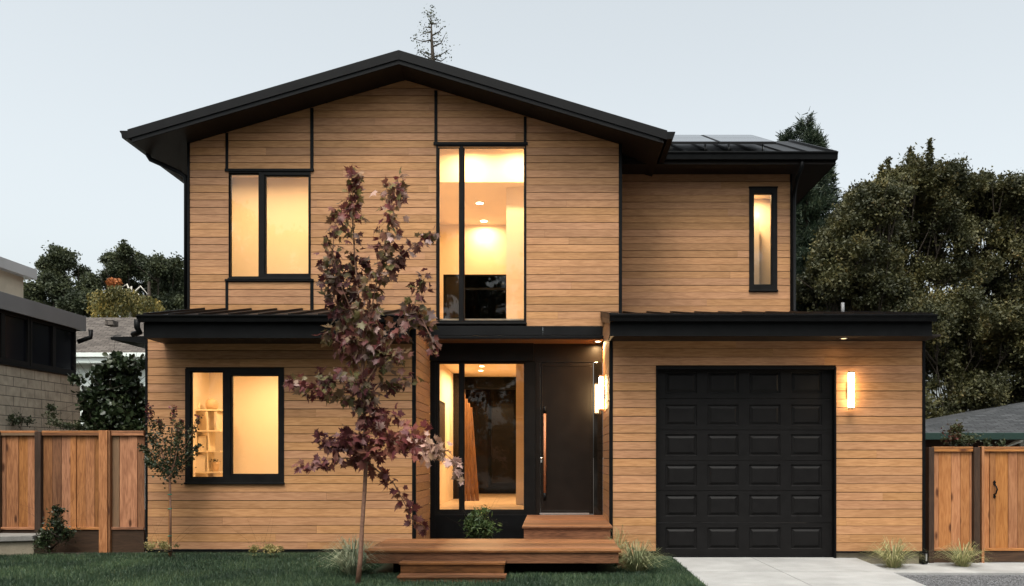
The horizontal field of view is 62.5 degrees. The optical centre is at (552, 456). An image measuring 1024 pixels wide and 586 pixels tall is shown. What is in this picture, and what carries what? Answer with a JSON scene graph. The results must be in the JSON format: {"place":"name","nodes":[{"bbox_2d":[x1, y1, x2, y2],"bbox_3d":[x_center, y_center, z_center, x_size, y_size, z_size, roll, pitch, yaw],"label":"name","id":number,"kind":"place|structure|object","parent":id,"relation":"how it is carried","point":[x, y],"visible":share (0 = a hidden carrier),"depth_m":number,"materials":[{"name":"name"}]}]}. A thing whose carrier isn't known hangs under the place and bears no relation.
{"place":"outdoors","nodes":[
{"label":"outdoors","id":0,"kind":"place"},
{"bbox_2d":[47,458,603,552],"bbox_3d":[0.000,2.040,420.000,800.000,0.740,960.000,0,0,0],"label":"ground","id":1,"kind":"structure","parent":0,"point":[540,514],"depth_m":24.18,"materials":[{"name":"soil"}]},
{"bbox_2d":[19,395,69,430],"bbox_3d":[-8.438,0.060,14.608,1.410,2.904,1.109,0,0,-24],"label":"climbing vine","id":2,"kind":"object","parent":1,"relation":"on","point":[50,408],"visible":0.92,"depth_m":14.51,"materials":[{"name":"green plant"}]},
{"bbox_2d":[0,257,92,430],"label":"neighbour house","id":3,"kind":"structure","parent":1,"relation":"on","point":[37,348],"depth_m":15.39,"materials":[{"name":"brick"}]},
{"bbox_2d":[0,309,2,360],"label":"window","id":4,"kind":"structure","parent":3,"relation":"in","point":[1,311],"depth_m":14.30,"materials":[{"name":"black glass"}]},
{"bbox_2d":[3,310,29,365],"bbox_3d":[-9.393,-2.057,14.707,0.060,0.892,0.720,0,0,0],"label":"window","id":5,"kind":"structure","parent":3,"relation":"in","point":[16,327],"depth_m":14.75,"materials":[{"name":"black glass"}]},
{"bbox_2d":[3,388,39,430],"bbox_3d":[-9.119,0.189,14.688,1.476,2.651,1.000,0,0,26],"label":"climbing vine","id":6,"kind":"object","parent":3,"relation":"attached to","point":[17,420],"visible":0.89,"depth_m":14.49,"materials":[{"name":"green plant"}]},
{"bbox_2d":[30,317,53,369],"bbox_3d":[-9.393,-2.057,15.457,0.060,0.892,0.720,0,0,0],"label":"window","id":7,"kind":"structure","parent":3,"relation":"in","point":[41,332],"depth_m":15.48,"materials":[{"name":"black glass"}]},
{"bbox_2d":[54,324,75,373],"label":"window","id":8,"kind":"structure","parent":3,"relation":"in","point":[64,337],"depth_m":16.21,"materials":[{"name":"black glass"}]},
{"bbox_2d":[23,240,96,312],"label":"oak tree","id":9,"kind":"object","parent":1,"relation":"on","point":[53,266],"visible":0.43,"depth_m":41.34,"materials":[{"name":"green plant"}]},
{"bbox_2d":[62,397,100,430],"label":"climbing vine","id":10,"kind":"object","parent":1,"relation":"on","point":[77,426],"visible":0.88,"depth_m":14.47,"materials":[{"name":"green plant"}]},
{"bbox_2d":[41,341,144,430],"bbox_3d":[-8.050,-0.346,15.134,2.172,3.724,1.458,0,0,0],"label":"laurel shrub","id":11,"kind":"object","parent":1,"relation":"on","point":[121,393],"visible":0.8,"depth_m":14.99,"materials":[{"name":"green plant"}]},
{"bbox_2d":[63,239,156,317],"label":"oak tree","id":12,"kind":"object","parent":1,"relation":"on","point":[123,260],"visible":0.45,"depth_m":40.92,"materials":[{"name":"green plant"}]},
{"bbox_2d":[76,318,144,423],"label":"neighbour house","id":13,"kind":"structure","parent":1,"relation":"on","point":[105,330],"depth_m":25.73,"materials":[{"name":"white paint"}]},
{"bbox_2d":[99,276,122,287],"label":"tree","id":14,"kind":"object","parent":1,"relation":"on","point":[112,281],"visible":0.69,"depth_m":37.86,"materials":[{"name":"orange plant"}]},
{"bbox_2d":[85,284,166,317],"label":"willow tree","id":15,"kind":"object","parent":1,"relation":"on","point":[111,301],"visible":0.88,"depth_m":32.86,"materials":[{"name":"green plant"}]},
{"bbox_2d":[137,250,183,310],"bbox_3d":[-18.037,-4.022,40.499,3.433,11.308,4.069,0,0,0],"label":"oak tree","id":16,"kind":"object","parent":1,"relation":"on","point":[165,278],"visible":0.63,"depth_m":39.62,"materials":[{"name":"green plant"}]},
{"bbox_2d":[7,553,364,556],"bbox_3d":[-5.090,1.600,13.250,11.820,0.420,1.900,0,0,0],"label":"planting bed","id":17,"kind":"object","parent":1,"relation":"on","point":[126,553],"visible":0.04,"depth_m":12.65,"materials":[{"name":"soil"}]},
{"bbox_2d":[20,478,91,552],"bbox_3d":[-7.362,1.003,12.390,1.473,1.460,1.199,0,0,20],"label":"shrub","id":18,"kind":"object","parent":17,"relation":"on","point":[58,528],"visible":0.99,"depth_m":12.48,"materials":[{"name":"green plant"}]},
{"bbox_2d":[447,490,503,538],"bbox_3d":[-1.177,0.943,13.360,0.990,1.214,1.110,0,0,-33],"label":"shrub","id":19,"kind":"object","parent":17,"relation":"on","point":[478,526],"visible":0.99,"depth_m":13.36,"materials":[{"name":"green plant"}]},
{"bbox_2d":[410,4,451,61],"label":"conifer tree","id":20,"kind":"object","parent":1,"relation":"on","point":[432,56],"visible":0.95,"depth_m":48.01,"materials":[{"name":"green plant"}]},
{"bbox_2d":[111,50,940,563],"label":"house","id":21,"kind":"structure","parent":1,"relation":"on","point":[645,272],"depth_m":14.15,"materials":[{"name":"brown wood"}]},
{"bbox_2d":[195,409,222,476],"bbox_3d":[-5.857,-0.082,14.274,0.550,1.417,0.300,0,0,0],"label":"shelf unit","id":22,"kind":"object","parent":21,"relation":"attached to","point":[210,430],"visible":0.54,"depth_m":14.21,"materials":[{"name":"brown wood"}]},
{"bbox_2d":[196,455,206,471],"bbox_3d":[-5.930,0.115,14.269,0.180,0.282,0.230,0,0,0],"label":"storage box","id":23,"kind":"object","parent":22,"relation":"on","point":[201,463],"visible":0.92,"depth_m":14.15,"materials":[{"name":"paint"}]},
{"bbox_2d":[198,436,207,450],"bbox_3d":[-5.904,-0.220,14.284,0.146,0.248,0.220,0,0,0],"label":"storage box","id":24,"kind":"object","parent":22,"relation":"on","point":[203,440],"visible":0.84,"depth_m":14.17,"materials":[{"name":"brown wood"}]},
{"bbox_2d":[205,398,218,408],"bbox_3d":[-5.779,-0.886,14.274,0.210,0.190,0.210,0,0,0],"label":"vase","id":25,"kind":"object","parent":22,"relation":"on","point":[211,403],"visible":0.91,"depth_m":14.20,"materials":[{"name":"ceramic"}]},
{"bbox_2d":[212,462,218,471],"bbox_3d":[-5.711,0.176,14.254,0.124,0.162,0.124,0,0,0],"label":"planter","id":26,"kind":"object","parent":22,"relation":"on","point":[215,466],"visible":1,"depth_m":14.21,"materials":[{"name":"ceramic"}]},
{"bbox_2d":[184,369,284,483],"bbox_3d":[-4.795,-0.449,12.708,1.509,1.740,0.105,0,0,0],"label":"window","id":27,"kind":"structure","parent":21,"relation":"in","point":[228,477],"depth_m":12.68,"materials":[{"name":"black glass"}]},
{"bbox_2d":[228,171,310,279],"bbox_3d":[-4.765,-3.880,14.190,1.399,1.822,0.105,0,0,0],"label":"window","id":28,"kind":"structure","parent":21,"relation":"in","point":[262,175],"depth_m":14.16,"materials":[{"name":"black metal"}]},
{"bbox_2d":[440,401,444,455],"bbox_3d":[-2.267,-0.550,17.025,0.062,1.120,0.950,0,0,0],"label":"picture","id":29,"kind":"object","parent":21,"relation":"attached to","point":[442,420],"visible":0.39,"depth_m":17.05,"materials":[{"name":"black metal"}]},
{"bbox_2d":[465,399,470,500],"bbox_3d":[-1.880,-0.141,18.455,0.151,2.239,0.045,0,0,0],"label":"wood plank","id":30,"kind":"object","parent":21,"relation":"on","point":[467,464],"visible":0.79,"depth_m":18.43,"materials":[{"name":"brown wood"}]},
{"bbox_2d":[468,403,474,500],"bbox_3d":[-1.813,-0.096,18.505,0.195,2.149,0.045,0,0,0],"label":"wood plank","id":31,"kind":"object","parent":21,"relation":"on","point":[471,464],"visible":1,"depth_m":18.48,"materials":[{"name":"brown wood"}]},
{"bbox_2d":[443,274,505,318],"bbox_3d":[-1.665,-3.324,18.030,1.358,1.128,0.060,0,0,0],"label":"rear window","id":32,"kind":"structure","parent":21,"relation":"in","point":[485,294],"depth_m":18.03,"materials":[{"name":"black glass"}]},
{"bbox_2d":[470,407,478,500],"bbox_3d":[-1.746,-0.051,18.555,0.240,2.059,0.045,0,0,0],"label":"wood plank","id":33,"kind":"object","parent":21,"relation":"on","point":[475,468],"visible":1,"depth_m":18.53,"materials":[{"name":"brown wood"}]},
{"bbox_2d":[436,145,526,323],"bbox_3d":[-1.206,-3.729,14.190,1.537,3.019,0.105,0,0,0],"label":"window","id":34,"kind":"structure","parent":21,"relation":"in","point":[461,320],"depth_m":14.16,"materials":[{"name":"black glass"}]},
{"bbox_2d":[435,361,535,514],"bbox_3d":[-1.137,-0.310,14.201,1.689,2.585,0.082,0,0,0],"label":"window","id":35,"kind":"structure","parent":21,"relation":"in","point":[529,366],"depth_m":14.16,"materials":[{"name":"black glass"}]},
{"bbox_2d":[465,390,515,493],"bbox_3d":[-1.633,-0.403,22.130,1.331,2.795,0.060,0,0,0],"label":"rear door","id":36,"kind":"structure","parent":21,"relation":"in","point":[494,411],"depth_m":22.13,"materials":[{"name":"black glass"}]},
{"bbox_2d":[540,363,592,513],"bbox_3d":[0.228,-0.303,14.176,0.905,2.557,0.162,0,0,0],"label":"front door","id":37,"kind":"structure","parent":21,"relation":"in","point":[566,458],"depth_m":14.21,"materials":[{"name":"brown metal"}]},
{"bbox_2d":[599,375,604,410],"bbox_3d":[0.786,-1.015,13.499,0.098,0.567,0.100,0,0,0],"label":"wall lamp","id":38,"kind":"object","parent":21,"relation":"attached to","point":[601,393],"visible":1,"depth_m":13.47,"materials":[{"name":"white glass"}]},
{"bbox_2d":[670,135,717,150],"bbox_3d":[2.442,-5.980,15.976,1.020,0.933,1.832,0,0,0],"label":"solar panel","id":39,"kind":"object","parent":21,"relation":"on","point":[689,139],"visible":0.6,"depth_m":15.31,"materials":[{"name":"black glass"}]},
{"bbox_2d":[702,135,775,150],"bbox_3d":[3.482,-5.980,15.976,1.020,0.933,1.832,0,0,0],"label":"solar panel","id":40,"kind":"object","parent":21,"relation":"on","point":[736,139],"visible":0.81,"depth_m":15.56,"materials":[{"name":"black glass"}]},
{"bbox_2d":[656,367,835,557],"bbox_3d":[2.865,0.097,12.573,2.675,2.870,0.174,0,0,0],"label":"garage door","id":41,"kind":"structure","parent":21,"relation":"in","point":[751,524],"depth_m":12.60,"materials":[{"name":"black metal"}]},
{"bbox_2d":[749,188,777,291],"bbox_3d":[3.805,-3.924,15.261,0.530,1.884,0.105,0,0,0],"label":"window","id":42,"kind":"structure","parent":21,"relation":"in","point":[772,287],"depth_m":15.23,"materials":[{"name":"black metal"}]},
{"bbox_2d":[847,371,854,409],"bbox_3d":[4.389,-0.973,12.421,0.094,0.563,0.156,0,0,0],"label":"wall lamp","id":43,"kind":"object","parent":21,"relation":"attached to","point":[850,390],"visible":1,"depth_m":12.35,"materials":[{"name":"white glass"}]},
{"bbox_2d":[775,126,812,311],"bbox_3d":[7.399,-4.434,26.623,2.701,12.088,2.521,0,0,43],"label":"conifer tree","id":44,"kind":"object","parent":1,"relation":"on","point":[788,134],"visible":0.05,"depth_m":26.26,"materials":[{"name":"green plant"}]},
{"bbox_2d":[792,108,850,311],"bbox_3d":[8.105,-4.680,26.533,4.544,12.580,4.807,0,0,0],"label":"conifer tree","id":45,"kind":"object","parent":1,"relation":"on","point":[808,133],"visible":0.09,"depth_m":26.21,"materials":[{"name":"green plant"}]},
{"bbox_2d":[801,129,841,309],"bbox_3d":[8.623,-4.486,27.180,4.188,12.191,4.362,0,0,-44],"label":"conifer tree","id":46,"kind":"object","parent":1,"relation":"on","point":[833,175],"visible":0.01,"depth_m":27.17,"materials":[{"name":"green plant"}]},
{"bbox_2d":[796,174,923,311],"bbox_3d":[8.634,-3.150,24.105,3.503,9.557,4.202,0,0,0],"label":"oak tree","id":47,"kind":"object","parent":1,"relation":"on","point":[850,234],"visible":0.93,"depth_m":23.08,"materials":[{"name":"green plant"}]},
{"bbox_2d":[837,137,994,380],"bbox_3d":[11.242,-4.161,27.794,5.188,11.575,4.648,0,0,0],"label":"oak tree","id":48,"kind":"object","parent":1,"relation":"on","point":[937,214],"visible":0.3,"depth_m":26.43,"materials":[{"name":"green plant"}]},
{"bbox_2d":[925,447,979,562],"bbox_3d":[6.024,0.782,12.700,0.768,1.857,0.140,0,0,0],"label":"fence","id":49,"kind":"object","parent":1,"relation":"on","point":[952,494],"visible":0.81,"depth_m":12.70,"materials":[{"name":"brown wood"}]},
{"bbox_2d":[978,446,1023,562],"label":"gate","id":50,"kind":"structure","parent":49,"relation":"attached to","point":[1001,504],"depth_m":12.69,"materials":[{"name":"brown wood"}]},
{"bbox_2d":[882,282,1023,418],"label":"oak tree","id":51,"kind":"object","parent":1,"relation":"on","point":[960,383],"visible":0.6,"depth_m":23.22,"materials":[{"name":"green plant"}]},
{"bbox_2d":[940,412,995,446],"bbox_3d":[6.657,0.402,13.870,1.108,2.428,1.047,0,0,0],"label":"garden shrub","id":52,"kind":"object","parent":1,"relation":"on","point":[957,438],"visible":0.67,"depth_m":13.81,"materials":[{"name":"green plant"}]},
{"bbox_2d":[925,402,1023,446],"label":"neighbour house","id":53,"kind":"structure","parent":1,"relation":"on","point":[1000,418],"depth_m":18.51,"materials":[{"name":"grey"}]},
{"bbox_2d":[926,166,1023,409],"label":"oak tree","id":54,"kind":"object","parent":1,"relation":"on","point":[996,210],"visible":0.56,"depth_m":27.25,"materials":[{"name":"green plant"}]},
{"bbox_2d":[960,331,1023,403],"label":"oak tree","id":55,"kind":"object","parent":1,"relation":"on","point":[1012,363],"visible":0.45,"depth_m":23.31,"materials":[{"name":"green plant"}]},
{"bbox_2d":[980,414,1019,446],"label":"garden shrub","id":56,"kind":"object","parent":1,"relation":"on","point":[999,443],"visible":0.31,"depth_m":13.92,"materials":[{"name":"green plant"}]},
{"bbox_2d":[0,551,705,585],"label":"lawn","id":57,"kind":"structure","parent":0,"point":[604,568],"depth_m":10.79,"materials":[{"name":"green plant"}]},
{"bbox_2d":[0,431,42,532],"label":"fence","id":58,"kind":"object","parent":57,"relation":"on","point":[21,467],"visible":0.88,"depth_m":12.89,"materials":[{"name":"brown wood"}]},
{"bbox_2d":[0,533,46,554],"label":"garden wall","id":59,"kind":"structure","parent":57,"relation":"on","point":[14,543],"depth_m":12.39,"materials":[{"name":"concrete"}]},
{"bbox_2d":[42,430,107,552],"bbox_3d":[-7.296,0.588,12.892,1.022,1.965,0.150,0,0,0],"label":"fence","id":60,"kind":"object","parent":57,"relation":"on","point":[74,462],"visible":0.8,"depth_m":12.90,"materials":[{"name":"brown wood"}]},
{"bbox_2d":[108,430,144,552],"bbox_3d":[-6.517,0.588,12.897,0.529,1.965,0.140,0,0,0],"label":"fence","id":61,"kind":"object","parent":57,"relation":"on","point":[126,490],"visible":0.9,"depth_m":12.89,"materials":[{"name":"brown wood"}]},
{"bbox_2d":[132,509,193,557],"bbox_3d":[-5.542,1.328,11.973,0.948,1.266,1.500,0,0,-27],"label":"flowering plant","id":62,"kind":"object","parent":57,"relation":"on","point":[153,546],"visible":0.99,"depth_m":11.99,"materials":[{"name":"green leaves"},{"name":"yellow flower petals"}]},
{"bbox_2d":[137,403,203,556],"bbox_3d":[-5.587,0.364,12.173,0.977,2.292,0.423,0,0,0],"label":"young tree","id":63,"kind":"object","parent":57,"relation":"on","point":[164,466],"visible":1,"depth_m":12.16,"materials":[{"name":"green plant"}]},
{"bbox_2d":[233,519,283,560],"bbox_3d":[-4.148,1.364,12.060,1.192,1.155,1.156,0,0,38],"label":"flowering plant","id":64,"kind":"object","parent":57,"relation":"on","point":[272,548],"visible":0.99,"depth_m":11.98,"materials":[{"name":"green plant"}]},
{"bbox_2d":[312,535,388,575],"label":"ornamental grass","id":65,"kind":"object","parent":57,"relation":"on","point":[349,560],"depth_m":10.31,"materials":[{"name":"grass blades"},{"name":"leaves"}]},
{"bbox_2d":[283,165,463,583],"bbox_3d":[-2.112,-0.885,9.537,2.237,4.757,1.158,0,0,0],"label":"maple tree","id":66,"kind":"object","parent":57,"relation":"on","point":[358,447],"visible":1,"depth_m":9.53,"materials":[{"name":"purple plant"}]},
{"bbox_2d":[397,560,506,581],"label":"garden steps","id":67,"kind":"structure","parent":57,"relation":"on","point":[431,570],"depth_m":10.09,"materials":[{"name":"brown wood"}]},
{"bbox_2d":[363,539,620,572],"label":"deck","id":68,"kind":"structure","parent":57,"relation":"on","point":[551,555],"depth_m":10.55,"materials":[{"name":"brown wood"}]},
{"bbox_2d":[522,515,612,538],"bbox_3d":[0.201,1.146,12.960,1.269,0.328,2.335,0,0,0],"label":"entry step","id":69,"kind":"object","parent":68,"relation":"on","point":[566,526],"visible":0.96,"depth_m":11.82,"materials":[{"name":"brown wood"}]},
{"bbox_2d":[606,525,629,549],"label":"ornamental grass","id":70,"kind":"object","parent":57,"relation":"on","point":[618,535],"depth_m":11.53,"materials":[{"name":"plant"}]},
{"bbox_2d":[616,548,632,568],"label":"ornamental grass","id":71,"kind":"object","parent":57,"relation":"on","point":[617,564],"visible":0.05,"depth_m":10.97,"materials":[{"name":"green plant"}]},
{"bbox_2d":[599,538,668,572],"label":"ornamental grass","id":72,"kind":"object","parent":57,"relation":"on","point":[636,560],"depth_m":10.59,"materials":[{"name":"green plant"}]},
{"bbox_2d":[465,411,465,500],"bbox_3d":[-1.948,-0.185,18.405,0.106,2.329,0.045,0,0,0],"label":"wood plank","id":73,"kind":"object","parent":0,"point":[465,455],"visible":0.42,"depth_m":18.38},
{"bbox_2d":[0,0,1023,450],"label":"sky","id":74,"kind":"structure","parent":0,"point":[880,78],"materials":[{"name":"white"}]},
{"bbox_2d":[674,557,925,585],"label":"driveway","id":75,"kind":"structure","parent":0,"point":[770,571],"depth_m":10.95,"materials":[{"name":"concrete"}]},
{"bbox_2d":[873,562,1023,574],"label":"path","id":76,"kind":"structure","parent":0,"point":[1000,568],"depth_m":11.91,"materials":[{"name":"concrete"}]},
{"bbox_2d":[857,537,926,567],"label":"ornamental grass","id":77,"kind":"object","parent":76,"relation":"on","point":[898,556],"depth_m":12.04,"materials":[{"name":"green plant"}]},
{"bbox_2d":[931,538,989,566],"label":"ornamental grass","id":78,"kind":"object","parent":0,"point":[964,560],"depth_m":12.20,"materials":[{"name":"green plant"}]},
{"bbox_2d":[901,575,1023,585],"bbox_3d":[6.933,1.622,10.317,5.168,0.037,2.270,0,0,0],"label":"gravel","id":79,"kind":"structure","parent":0,"point":[974,580],"depth_m":10.96,"materials":[{"name":"grey gravel"}]}
]}

